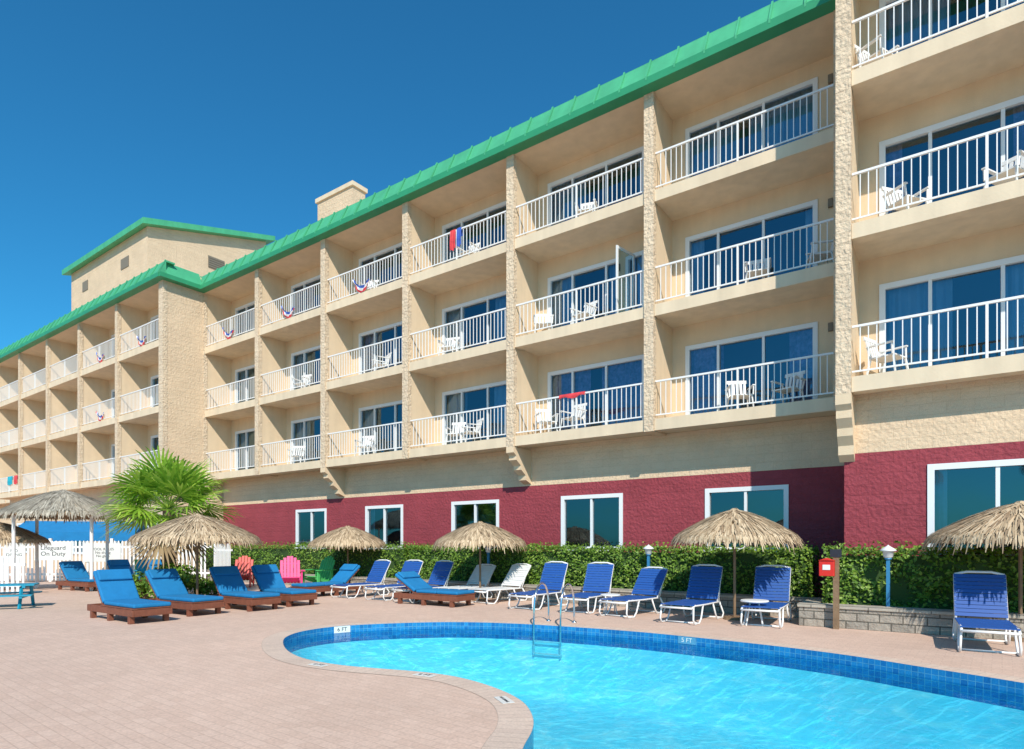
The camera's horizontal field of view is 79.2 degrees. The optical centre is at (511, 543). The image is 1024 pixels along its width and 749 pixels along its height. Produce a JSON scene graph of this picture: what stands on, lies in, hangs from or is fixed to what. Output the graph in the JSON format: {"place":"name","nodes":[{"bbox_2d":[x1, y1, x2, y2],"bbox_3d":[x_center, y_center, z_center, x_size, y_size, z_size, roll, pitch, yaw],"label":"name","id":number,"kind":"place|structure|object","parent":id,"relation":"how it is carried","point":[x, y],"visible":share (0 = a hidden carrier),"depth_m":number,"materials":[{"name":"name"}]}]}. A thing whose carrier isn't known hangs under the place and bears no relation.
{"place":"outdoors","nodes":[
{"label":"outdoors","id":0,"kind":"place"},
{"bbox_2d":[268,655,488,701],"bbox_3d":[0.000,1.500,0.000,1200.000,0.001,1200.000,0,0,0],"label":"pool coping","id":1,"kind":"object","parent":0,"point":[389,675],"depth_m":7.03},
{"bbox_2d":[0,0,777,349],"label":"sky","id":2,"kind":"structure","parent":0,"point":[239,115],"materials":[{"name":"blue"}]},
{"bbox_2d":[0,566,1023,748],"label":"pool deck","id":3,"kind":"structure","parent":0,"point":[73,675],"depth_m":7.12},
{"bbox_2d":[0,556,25,593],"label":"white picket fence","id":4,"kind":"object","parent":3,"relation":"on","point":[12,564],"visible":0.72,"depth_m":17.86,"materials":[{"name":"white paint"}]},
{"bbox_2d":[3,543,25,583],"bbox_3d":[-18.507,0.725,23.022,0.700,1.550,0.094,0,0,-17],"label":"notice sign","id":5,"kind":"object","parent":3,"relation":"on","point":[20,551],"visible":0.72,"depth_m":23.03,"materials":[{"name":"white"}]},
{"bbox_2d":[0,583,41,608],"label":"picnic table","id":6,"kind":"object","parent":3,"relation":"on","point":[31,592],"visible":1,"depth_m":14.28,"materials":[{"name":"teal paint"}]},
{"bbox_2d":[0,522,50,590],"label":"thatched umbrella","id":7,"kind":"object","parent":3,"relation":"on","point":[24,536],"visible":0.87,"depth_m":19.32,"materials":[{"name":"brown wood"}]},
{"bbox_2d":[0,489,124,591],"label":"palapa shelter","id":8,"kind":"object","parent":3,"relation":"on","point":[62,504],"visible":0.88,"depth_m":19.17,"materials":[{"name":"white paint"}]},
{"bbox_2d":[56,561,96,591],"bbox_3d":[-13.764,1.036,19.894,2.010,0.920,0.740,0,0,30],"label":"wooden sun lounger","id":9,"kind":"object","parent":3,"relation":"on","point":[75,574],"visible":0.8,"depth_m":19.95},
{"bbox_2d":[18,521,147,576],"bbox_3d":[-18.300,0.275,26.600,4.400,2.450,2.620,0,0,-17],"label":"canopy tent","id":10,"kind":"object","parent":3,"relation":"on","point":[66,531],"visible":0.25,"depth_m":25.69,"materials":[{"name":"blue fabric"}]},
{"bbox_2d":[85,543,120,573],"bbox_3d":[-15.607,0.750,23.622,1.200,1.500,0.094,0,0,-17],"label":"notice sign","id":11,"kind":"object","parent":3,"relation":"on","point":[99,552],"visible":0.76,"depth_m":23.57,"materials":[{"name":"white"}]},
{"bbox_2d":[0,538,211,581],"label":"white picket fence","id":12,"kind":"object","parent":3,"relation":"on","point":[49,573],"visible":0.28,"depth_m":24.43,"materials":[{"name":"white paint"}]},
{"bbox_2d":[34,542,71,560],"bbox_3d":[-17.207,0.715,23.222,1.200,1.570,0.094,0,0,-17],"label":"notice sign","id":13,"kind":"object","parent":12,"relation":"attached to","point":[58,551],"visible":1,"depth_m":23.21,"materials":[{"name":"white"}]},
{"bbox_2d":[107,559,145,580],"bbox_3d":[-13.010,1.025,20.978,2.010,0.942,0.740,0,0,36],"label":"wooden sun lounger","id":14,"kind":"object","parent":3,"relation":"on","point":[119,564],"visible":0.2,"depth_m":21.31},
{"bbox_2d":[87,569,172,623],"bbox_3d":[-7.560,1.011,12.208,2.010,0.969,0.740,0,0,36],"label":"wooden sun lounger","id":15,"kind":"object","parent":3,"relation":"on","point":[117,592],"visible":1,"depth_m":12.21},
{"bbox_2d":[132,571,150,598],"bbox_3d":[-9.907,1.130,16.635,1.061,0.802,0.781,0,0,0],"label":"shrub","id":16,"kind":"object","parent":3,"relation":"on","point":[140,588],"visible":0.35,"depth_m":16.46,"materials":[{"name":"green plant"}]},
{"bbox_2d":[133,558,149,575],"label":"adirondack chair","id":17,"kind":"object","parent":3,"relation":"on","point":[140,566],"visible":0.21,"depth_m":21.96,"materials":[{"name":"teal paint"}]},
{"bbox_2d":[147,559,161,568],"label":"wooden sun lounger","id":18,"kind":"object","parent":3,"relation":"on","point":[151,563],"visible":0.06,"depth_m":21.99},
{"bbox_2d":[90,445,242,574],"bbox_3d":[-9.338,-0.561,17.056,3.697,4.139,3.714,0,0,-28],"label":"fan palm tree","id":19,"kind":"object","parent":3,"relation":"on","point":[167,478],"visible":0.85,"depth_m":16.44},
{"bbox_2d":[143,560,200,597],"bbox_3d":[-8.935,0.984,16.307,1.357,1.103,1.673,0,0,-32],"label":"shrub","id":20,"kind":"object","parent":3,"relation":"on","point":[188,579],"visible":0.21,"depth_m":16.32,"materials":[{"name":"green plant"}]},
{"bbox_2d":[145,569,224,616],"bbox_3d":[-7.143,1.032,13.378,2.010,0.928,0.740,0,0,32],"label":"wooden sun lounger","id":21,"kind":"object","parent":3,"relation":"on","point":[167,585],"visible":0.88,"depth_m":13.35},
{"bbox_2d":[125,513,263,594],"bbox_3d":[-7.308,0.400,14.345,2.912,2.200,2.924,0,0,9],"label":"thatched umbrella","id":22,"kind":"object","parent":3,"relation":"on","point":[197,528],"visible":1,"depth_m":13.54,"materials":[{"name":"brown wood"}]},
{"bbox_2d":[191,574,217,594],"bbox_3d":[-8.189,1.089,16.938,1.344,0.884,1.060,0,0,0],"label":"shrub","id":23,"kind":"object","parent":3,"relation":"on","point":[207,587],"visible":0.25,"depth_m":16.82,"materials":[{"name":"green plant"}]},
{"bbox_2d":[214,543,232,565],"bbox_3d":[-11.515,0.710,24.700,1.858,1.580,0.120,0,0,45],"label":"white picket fence","id":24,"kind":"object","parent":3,"relation":"on","point":[226,556],"visible":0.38,"depth_m":24.68,"materials":[{"name":"white paint"}]},
{"bbox_2d":[235,556,254,587],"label":"adirondack chair","id":25,"kind":"object","parent":3,"relation":"on","point":[245,566],"visible":0.51,"depth_m":21.58,"materials":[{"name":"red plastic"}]},
{"bbox_2d":[209,566,281,611],"bbox_3d":[-6.260,1.018,14.328,2.010,0.956,0.740,0,0,36],"label":"wooden sun lounger","id":26,"kind":"object","parent":3,"relation":"on","point":[229,584],"visible":0.88,"depth_m":14.25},
{"bbox_2d":[251,564,317,606],"bbox_3d":[-5.736,1.018,15.360,2.010,0.956,0.740,0,0,38],"label":"wooden sun lounger","id":27,"kind":"object","parent":3,"relation":"on","point":[268,577],"visible":0.8,"depth_m":15.42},
{"bbox_2d":[279,556,304,582],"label":"adirondack chair","id":28,"kind":"object","parent":3,"relation":"on","point":[288,577],"visible":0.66,"depth_m":20.05,"materials":[{"name":"pink plastic"}]},
{"bbox_2d":[302,556,335,582],"bbox_3d":[-6.329,0.954,20.439,0.896,1.084,1.029,0,0,29],"label":"adirondack chair","id":29,"kind":"object","parent":3,"relation":"on","point":[324,572],"visible":0.75,"depth_m":20.53,"materials":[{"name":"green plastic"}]},
{"bbox_2d":[290,564,362,595],"bbox_3d":[-5.322,1.056,17.910,0.740,0.880,2.010,0,0,36],"label":"wooden sun lounger","id":30,"kind":"object","parent":3,"relation":"on","point":[345,573],"visible":0.7,"depth_m":18.05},
{"bbox_2d":[307,525,386,582],"bbox_3d":[-5.362,0.455,20.199,2.612,2.090,2.600,0,0,8],"label":"thatched umbrella","id":31,"kind":"object","parent":3,"relation":"on","point":[345,536],"visible":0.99,"depth_m":19.43,"materials":[{"name":"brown wood"}]},
{"bbox_2d":[330,559,390,598],"bbox_3d":[-4.246,0.983,17.455,0.678,1.028,1.690,0,0,36],"label":"pool chaise lounge","id":32,"kind":"object","parent":3,"relation":"on","point":[381,566],"visible":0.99,"depth_m":17.81,"materials":[{"name":"white paint"}]},
{"bbox_2d":[364,560,422,600],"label":"pool chaise lounge","id":33,"kind":"object","parent":3,"relation":"on","point":[411,565],"visible":0.73,"depth_m":17.16,"materials":[{"name":"white paint"}]},
{"bbox_2d":[391,560,453,602],"bbox_3d":[-2.320,0.977,16.259,0.678,1.041,1.668,0,0,38],"label":"pool chaise lounge","id":34,"kind":"object","parent":3,"relation":"on","point":[440,569],"visible":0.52,"depth_m":16.66,"materials":[{"name":"white paint"}]},
{"bbox_2d":[4,0,851,558],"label":"piers","id":35,"kind":"structure","parent":3,"relation":"on","point":[842,196],"depth_m":17.60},
{"bbox_2d":[0,0,1023,505],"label":"walls","id":36,"kind":"structure","parent":35,"relation":"attached to","point":[868,276],"depth_m":18.16,"materials":[{"name":"beige paint"}]},
{"bbox_2d":[0,0,810,354],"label":"roof fascia","id":37,"kind":"structure","parent":36,"relation":"on","point":[670,58],"depth_m":19.99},
{"bbox_2d":[0,12,832,368],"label":"soffit","id":38,"kind":"structure","parent":36,"relation":"attached to","point":[792,50],"depth_m":17.40,"materials":[{"name":"beige paint"}]},
{"bbox_2d":[0,0,834,362],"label":"roof edge trim","id":39,"kind":"structure","parent":36,"relation":"attached to","point":[794,18],"depth_m":17.29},
{"bbox_2d":[0,3,1023,504],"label":"balcony slabs","id":40,"kind":"structure","parent":36,"relation":"attached to","point":[992,45],"depth_m":14.78,"materials":[{"name":"concrete"}]},
{"bbox_2d":[222,328,233,338],"bbox_3d":[-12.047,-8.958,26.241,0.840,0.623,0.060,0,0,36],"label":"draped flag cloth","id":41,"kind":"object","parent":40,"relation":"attached to","point":[227,335],"visible":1,"depth_m":26.22,"materials":[{"name":"multicoloured"}]},
{"bbox_2d":[281,305,294,317],"bbox_3d":[-8.636,-8.958,23.807,0.840,0.623,0.060,0,0,36],"label":"draped flag cloth","id":42,"kind":"object","parent":40,"relation":"attached to","point":[287,314],"visible":1,"depth_m":23.80,"materials":[{"name":"multicoloured"}]},
{"bbox_2d":[287,446,304,463],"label":"plastic chair","id":43,"kind":"object","parent":40,"relation":"on","point":[296,449],"visible":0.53,"depth_m":24.76,"materials":[{"name":"white"}]},
{"bbox_2d":[292,374,311,389],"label":"plastic chair","id":44,"kind":"object","parent":40,"relation":"on","point":[309,378],"visible":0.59,"depth_m":24.45,"materials":[{"name":"white"}]},
{"bbox_2d":[354,436,373,455],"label":"plastic chair","id":45,"kind":"object","parent":40,"relation":"on","point":[371,444],"visible":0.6,"depth_m":22.37,"materials":[{"name":"white"}]},
{"bbox_2d":[358,280,378,293],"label":"plastic chair","id":46,"kind":"object","parent":40,"relation":"on","point":[371,283],"visible":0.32,"depth_m":22.13,"materials":[{"name":"white"}]},
{"bbox_2d":[371,352,391,370],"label":"plastic chair","id":47,"kind":"object","parent":40,"relation":"on","point":[380,364],"visible":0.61,"depth_m":21.75,"materials":[{"name":"white"}]},
{"bbox_2d":[438,337,459,355],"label":"plastic chair","id":48,"kind":"object","parent":40,"relation":"on","point":[444,347],"visible":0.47,"depth_m":19.96,"materials":[{"name":"white"}]},
{"bbox_2d":[450,229,455,250],"bbox_3d":[-1.795,-9.296,19.002,0.220,0.641,0.133,0,0,36],"label":"beach towel","id":49,"kind":"object","parent":40,"relation":"hanging from","point":[452,238],"visible":1,"depth_m":18.97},
{"bbox_2d":[445,422,465,444],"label":"plastic chair","id":50,"kind":"object","parent":40,"relation":"on","point":[460,426],"visible":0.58,"depth_m":19.86,"materials":[{"name":"white"}]},
{"bbox_2d":[456,227,462,246],"bbox_3d":[-1.591,-9.321,18.856,0.180,0.591,0.133,0,0,36],"label":"beach towel","id":51,"kind":"object","parent":40,"relation":"hanging from","point":[459,235],"visible":1,"depth_m":18.83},
{"bbox_2d":[458,242,479,256],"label":"plastic chair","id":52,"kind":"object","parent":40,"relation":"on","point":[470,248],"visible":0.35,"depth_m":19.43,"materials":[{"name":"white"}]},
{"bbox_2d":[461,418,482,441],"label":"plastic chair","id":53,"kind":"object","parent":40,"relation":"on","point":[478,428],"visible":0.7,"depth_m":19.36,"materials":[{"name":"white"}]},
{"bbox_2d":[0,0,1023,492],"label":"balcony railings","id":54,"kind":"object","parent":40,"relation":"on","point":[280,380],"visible":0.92,"depth_m":16.48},
{"bbox_2d":[7,476,13,484],"bbox_3d":[-30.049,-3.746,37.080,0.800,0.541,0.133,0,0,36],"label":"beach towel","id":55,"kind":"object","parent":54,"relation":"hanging from","point":[10,479],"visible":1,"depth_m":37.05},
{"bbox_2d":[352,279,368,292],"bbox_3d":[-5.226,-8.958,21.373,0.840,0.623,0.060,0,0,36],"label":"draped flag cloth","id":56,"kind":"object","parent":54,"relation":"hanging from","point":[361,288],"visible":1,"depth_m":21.37,"materials":[{"name":"multicoloured"}]},
{"bbox_2d":[559,391,585,398],"bbox_3d":[1.624,-3.946,16.562,0.800,0.141,0.133,0,0,36],"label":"beach towel","id":57,"kind":"object","parent":54,"relation":"hanging from","point":[573,395],"visible":1,"depth_m":16.52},
{"bbox_2d":[533,314,553,332],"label":"plastic chair","id":58,"kind":"object","parent":40,"relation":"on","point":[541,323],"visible":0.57,"depth_m":17.91,"materials":[{"name":"white"}]},
{"bbox_2d":[534,409,557,433],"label":"plastic chair","id":59,"kind":"object","parent":40,"relation":"on","point":[541,419],"visible":0.65,"depth_m":17.88,"materials":[{"name":"white"}]},
{"bbox_2d":[559,403,586,430],"bbox_3d":[1.709,-3.481,17.186,0.625,0.872,0.580,0,0,-43],"label":"plastic chair","id":60,"kind":"object","parent":40,"relation":"on","point":[574,415],"visible":0.76,"depth_m":17.20,"materials":[{"name":"white"}]},
{"bbox_2d":[570,300,597,323],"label":"plastic chair","id":61,"kind":"object","parent":40,"relation":"on","point":[593,307],"visible":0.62,"depth_m":17.07,"materials":[{"name":"white"}]},
{"bbox_2d":[574,199,598,217],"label":"plastic chair","id":62,"kind":"object","parent":40,"relation":"on","point":[594,203],"visible":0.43,"depth_m":16.97,"materials":[{"name":"white"}]},
{"bbox_2d":[297,105,1023,430],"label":"sliding glass door","id":63,"kind":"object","parent":40,"relation":"on","point":[704,360],"visible":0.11,"depth_m":16.88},
{"bbox_2d":[725,381,754,409],"bbox_3d":[5.381,-3.481,14.623,0.580,0.872,0.625,0,0,7],"label":"plastic chair","id":64,"kind":"object","parent":40,"relation":"on","point":[734,395],"visible":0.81,"depth_m":14.80,"materials":[{"name":"white"}]},
{"bbox_2d":[744,257,771,282],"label":"plastic chair","id":65,"kind":"object","parent":40,"relation":"on","point":[758,271],"visible":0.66,"depth_m":14.43,"materials":[{"name":"white"}]},
{"bbox_2d":[770,370,805,404],"bbox_3d":[6.257,-3.481,14.000,0.625,0.872,0.580,0,0,-37],"label":"plastic chair","id":66,"kind":"object","parent":40,"relation":"on","point":[790,387],"visible":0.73,"depth_m":14.04,"materials":[{"name":"white"}]},
{"bbox_2d":[805,240,832,268],"bbox_3d":[6.763,-6.281,13.555,0.625,0.872,0.580,0,0,14],"label":"plastic chair","id":67,"kind":"object","parent":40,"relation":"on","point":[817,256],"visible":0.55,"depth_m":13.43,"materials":[{"name":"white"}]},
{"bbox_2d":[854,34,898,66],"bbox_3d":[6.863,-9.081,11.644,0.580,0.872,0.625,0,0,-28],"label":"plastic chair","id":68,"kind":"object","parent":40,"relation":"on","point":[864,53],"visible":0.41,"depth_m":11.56,"materials":[{"name":"white"}]},
{"bbox_2d":[863,337,908,374],"bbox_3d":[7.011,-3.481,11.596,0.580,0.872,0.625,0,0,-33],"label":"plastic chair","id":69,"kind":"object","parent":40,"relation":"on","point":[872,352],"visible":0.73,"depth_m":11.61,"materials":[{"name":"white"}]},
{"bbox_2d":[881,182,928,214],"bbox_3d":[7.264,-6.281,11.425,0.580,0.872,0.625,0,0,-16],"label":"plastic chair","id":70,"kind":"object","parent":40,"relation":"on","point":[906,197],"visible":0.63,"depth_m":11.41,"materials":[{"name":"white"}]},
{"bbox_2d":[981,149,1023,188],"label":"plastic chair","id":71,"kind":"object","parent":40,"relation":"on","point":[1012,169],"visible":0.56,"depth_m":10.60,"materials":[{"name":"white"}]},
{"bbox_2d":[17,0,1023,555],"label":"door and window frames","id":72,"kind":"structure","parent":36,"relation":"attached to","point":[929,132],"depth_m":15.90,"materials":[{"name":"white"}]},
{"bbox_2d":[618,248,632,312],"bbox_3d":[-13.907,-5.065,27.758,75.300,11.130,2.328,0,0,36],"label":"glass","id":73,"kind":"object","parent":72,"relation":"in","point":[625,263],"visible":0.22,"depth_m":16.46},
{"bbox_2d":[157,0,1023,547],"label":"curtains","id":74,"kind":"object","parent":36,"relation":"attached to","point":[909,300],"visible":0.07,"depth_m":14.51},
{"bbox_2d":[394,571,475,607],"bbox_3d":[-1.917,1.103,15.174,2.010,0.786,0.740,0,0,34],"label":"wooden sun lounger","id":75,"kind":"object","parent":3,"relation":"on","point":[422,590],"visible":0.98,"depth_m":14.99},
{"bbox_2d":[438,564,495,602],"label":"pool chaise lounge","id":76,"kind":"object","parent":3,"relation":"on","point":[487,570],"visible":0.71,"depth_m":16.86,"materials":[{"name":"white paint"}]},
{"bbox_2d":[433,521,528,600],"bbox_3d":[-0.844,0.455,16.310,2.555,2.090,2.562,0,0,31],"label":"thatched umbrella","id":77,"kind":"object","parent":3,"relation":"on","point":[479,534],"visible":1,"depth_m":15.53,"materials":[{"name":"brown wood"}]},
{"bbox_2d":[469,563,530,604],"bbox_3d":[-0.302,1.014,15.862,0.678,0.967,1.774,0,0,41],"label":"pool chaise lounge","id":78,"kind":"object","parent":3,"relation":"on","point":[521,571],"visible":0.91,"depth_m":16.19,"materials":[{"name":"white paint"}]},
{"bbox_2d":[0,186,1023,571],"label":"block walls","id":79,"kind":"structure","parent":3,"relation":"on","point":[976,412],"depth_m":18.02,"materials":[{"name":"concrete"}]},
{"bbox_2d":[82,73,832,331],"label":"vents and lights","id":80,"kind":"object","parent":79,"relation":"attached to","point":[214,263],"visible":0.19,"depth_m":35.71,"materials":[{"name":"brown"}]},
{"bbox_2d":[508,561,567,610],"bbox_3d":[0.634,0.965,14.477,0.678,1.065,1.622,0,0,36],"label":"pool chaise lounge","id":81,"kind":"object","parent":3,"relation":"on","point":[551,568],"visible":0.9,"depth_m":14.87,"materials":[{"name":"white paint"}]},
{"bbox_2d":[53,0,1023,553],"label":"room interiors","id":82,"kind":"object","parent":3,"relation":"on","point":[969,490],"visible":0.04,"depth_m":16.02,"materials":[{"name":"blue"}]},
{"bbox_2d":[533,582,576,657],"bbox_3d":[0.795,1.391,11.519,0.620,1.318,0.788,0,0,26],"label":"pool ladder","id":83,"kind":"object","parent":3,"relation":"on","point":[560,628],"visible":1,"depth_m":11.28,"materials":[{"name":"silver metal"}]},
{"bbox_2d":[559,562,613,613],"bbox_3d":[1.693,0.965,13.802,0.678,1.065,1.622,0,0,30],"label":"pool chaise lounge","id":84,"kind":"object","parent":3,"relation":"on","point":[602,581],"visible":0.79,"depth_m":14.25,"materials":[{"name":"white paint"}]},
{"bbox_2d":[184,570,1023,639],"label":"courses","id":85,"kind":"object","parent":3,"relation":"on","point":[928,624],"visible":0.52,"depth_m":11.04,"materials":[{"name":"concrete"}]},
{"bbox_2d":[184,569,1023,618],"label":"cap","id":86,"kind":"object","parent":85,"relation":"on","point":[813,602],"visible":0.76,"depth_m":11.29,"materials":[{"name":"stone"}]},
{"bbox_2d":[485,545,492,582],"bbox_3d":[-0.655,0.610,17.250,0.250,1.180,0.250,0,0,36],"label":"garden lamp","id":87,"kind":"object","parent":86,"relation":"on","point":[488,551],"visible":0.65,"depth_m":17.21,"materials":[{"name":"metal"}]},
{"bbox_2d":[643,544,653,568],"bbox_3d":[3.200,0.610,14.499,0.250,1.180,0.250,0,0,36],"label":"garden lamp","id":88,"kind":"object","parent":86,"relation":"on","point":[648,548],"visible":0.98,"depth_m":14.46,"materials":[{"name":"metal"}]},
{"bbox_2d":[880,545,896,606],"bbox_3d":[6.512,0.610,10.710,0.250,1.180,0.250,0,0,36],"label":"garden lamp","id":89,"kind":"object","parent":86,"relation":"on","point":[888,552],"visible":0.99,"depth_m":10.68,"materials":[{"name":"metal"}]},
{"bbox_2d":[601,593,619,613],"bbox_3d":[2.100,1.291,13.200,0.425,0.417,0.425,0,0,-23],"label":"side table","id":90,"kind":"object","parent":3,"relation":"on","point":[607,595],"visible":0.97,"depth_m":13.12,"materials":[{"name":"white"}]},
{"bbox_2d":[223,441,1023,594],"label":"painted base","id":91,"kind":"object","parent":3,"relation":"on","point":[863,498],"visible":0.51,"depth_m":15.46,"materials":[{"name":"paint"}]},
{"bbox_2d":[598,567,667,618],"bbox_3d":[2.586,1.006,13.060,0.678,0.983,1.754,0,0,42],"label":"pool chaise lounge","id":92,"kind":"object","parent":3,"relation":"on","point":[648,582],"visible":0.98,"depth_m":13.36,"materials":[{"name":"white paint"}]},
{"bbox_2d":[262,620,1023,748],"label":"swimming pool","id":93,"kind":"structure","parent":3,"relation":"in","point":[597,687],"depth_m":9.23,"materials":[{"name":"liquid"}]},
{"bbox_2d":[308,663,327,666],"bbox_3d":[-2.369,1.485,7.583,0.260,0.006,0.120,0,0,33],"label":"depth marker","id":94,"kind":"object","parent":93,"relation":"on","point":[319,664],"visible":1,"depth_m":7.58,"materials":[{"name":"white"}]},
{"bbox_2d":[334,626,349,632],"bbox_3d":[-3.070,1.555,11.188,0.300,0.116,0.010,0,0,-35],"label":"depth marker","id":95,"kind":"object","parent":93,"relation":"attached to","point":[340,629],"visible":1,"depth_m":11.18,"materials":[{"name":"white"}]},
{"bbox_2d":[412,673,436,676],"bbox_3d":[-0.985,1.485,6.995,0.260,0.006,0.120,0,0,29],"label":"depth marker","id":96,"kind":"object","parent":93,"relation":"on","point":[425,674],"visible":1,"depth_m":6.99,"materials":[{"name":"white"}]},
{"bbox_2d":[494,696,514,703],"bbox_3d":[-0.075,1.485,5.885,0.120,0.006,0.260,0,0,-20],"label":"depth marker","id":97,"kind":"object","parent":93,"relation":"on","point":[503,699],"visible":1,"depth_m":5.88,"materials":[{"name":"white"}]},
{"bbox_2d":[678,636,695,644],"bbox_3d":[2.803,1.555,9.922,0.300,0.116,0.010,0,0,40],"label":"depth marker","id":98,"kind":"object","parent":93,"relation":"attached to","point":[687,640],"visible":1,"depth_m":9.91,"materials":[{"name":"tile"}]},
{"bbox_2d":[659,564,723,624],"bbox_3d":[3.514,0.959,12.038,0.678,1.076,1.614,0,0,38],"label":"pool chaise lounge","id":99,"kind":"object","parent":3,"relation":"on","point":[701,579],"visible":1,"depth_m":12.41,"materials":[{"name":"white paint"}]},
{"bbox_2d":[669,508,804,620],"bbox_3d":[4.397,0.400,12.202,2.561,2.200,2.543,0,0,44],"label":"thatched umbrella","id":100,"kind":"object","parent":3,"relation":"on","point":[734,526],"visible":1,"depth_m":11.47,"materials":[{"name":"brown wood"}]},
{"bbox_2d":[740,599,768,625],"bbox_3d":[4.450,1.268,11.350,0.500,0.464,0.500,0,0,0],"label":"side table","id":101,"kind":"object","parent":3,"relation":"on","point":[750,601],"visible":1,"depth_m":11.24,"materials":[{"name":"white"}]},
{"bbox_2d":[740,565,791,628],"bbox_3d":[4.783,0.959,11.604,0.678,1.076,1.614,0,0,31],"label":"pool chaise lounge","id":102,"kind":"object","parent":3,"relation":"on","point":[765,581],"visible":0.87,"depth_m":12.05,"materials":[{"name":"white paint"}]},
{"bbox_2d":[818,549,841,628],"bbox_3d":[5.560,0.800,10.812,0.349,1.400,0.220,0,0,36],"label":"emergency call box","id":103,"kind":"object","parent":3,"relation":"on","point":[828,567],"visible":1,"depth_m":10.78,"materials":[{"name":"brown wood"}]},
{"bbox_2d":[921,501,1023,641],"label":"thatched umbrella","id":104,"kind":"object","parent":3,"relation":"on","point":[1002,525],"visible":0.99,"depth_m":9.24,"materials":[{"name":"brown wood"}]},
{"bbox_2d":[952,570,1022,656],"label":"pool chaise lounge","id":105,"kind":"object","parent":3,"relation":"on","point":[994,587],"visible":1,"depth_m":9.34,"materials":[{"name":"white paint"}]},
{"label":"planting soil","id":106,"kind":"structure","parent":3,"relation":"on","visible":0},
{"bbox_2d":[199,541,423,577],"bbox_3d":[-8.186,0.542,23.385,12.598,1.283,1.127,0,0,36],"label":"hedge","id":107,"kind":"object","parent":106,"relation":"on","point":[364,559],"visible":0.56,"depth_m":22.08,"materials":[{"name":"green"}]},
{"bbox_2d":[404,541,821,596],"bbox_3d":[1.647,0.550,16.377,11.734,1.253,1.112,0,0,36],"label":"hedge","id":108,"kind":"object","parent":106,"relation":"on","point":[630,564],"visible":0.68,"depth_m":14.98,"materials":[{"name":"green"}]},
{"bbox_2d":[820,540,1023,612],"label":"hedge","id":109,"kind":"object","parent":106,"relation":"on","point":[924,581],"visible":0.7,"depth_m":10.71,"materials":[{"name":"green"}]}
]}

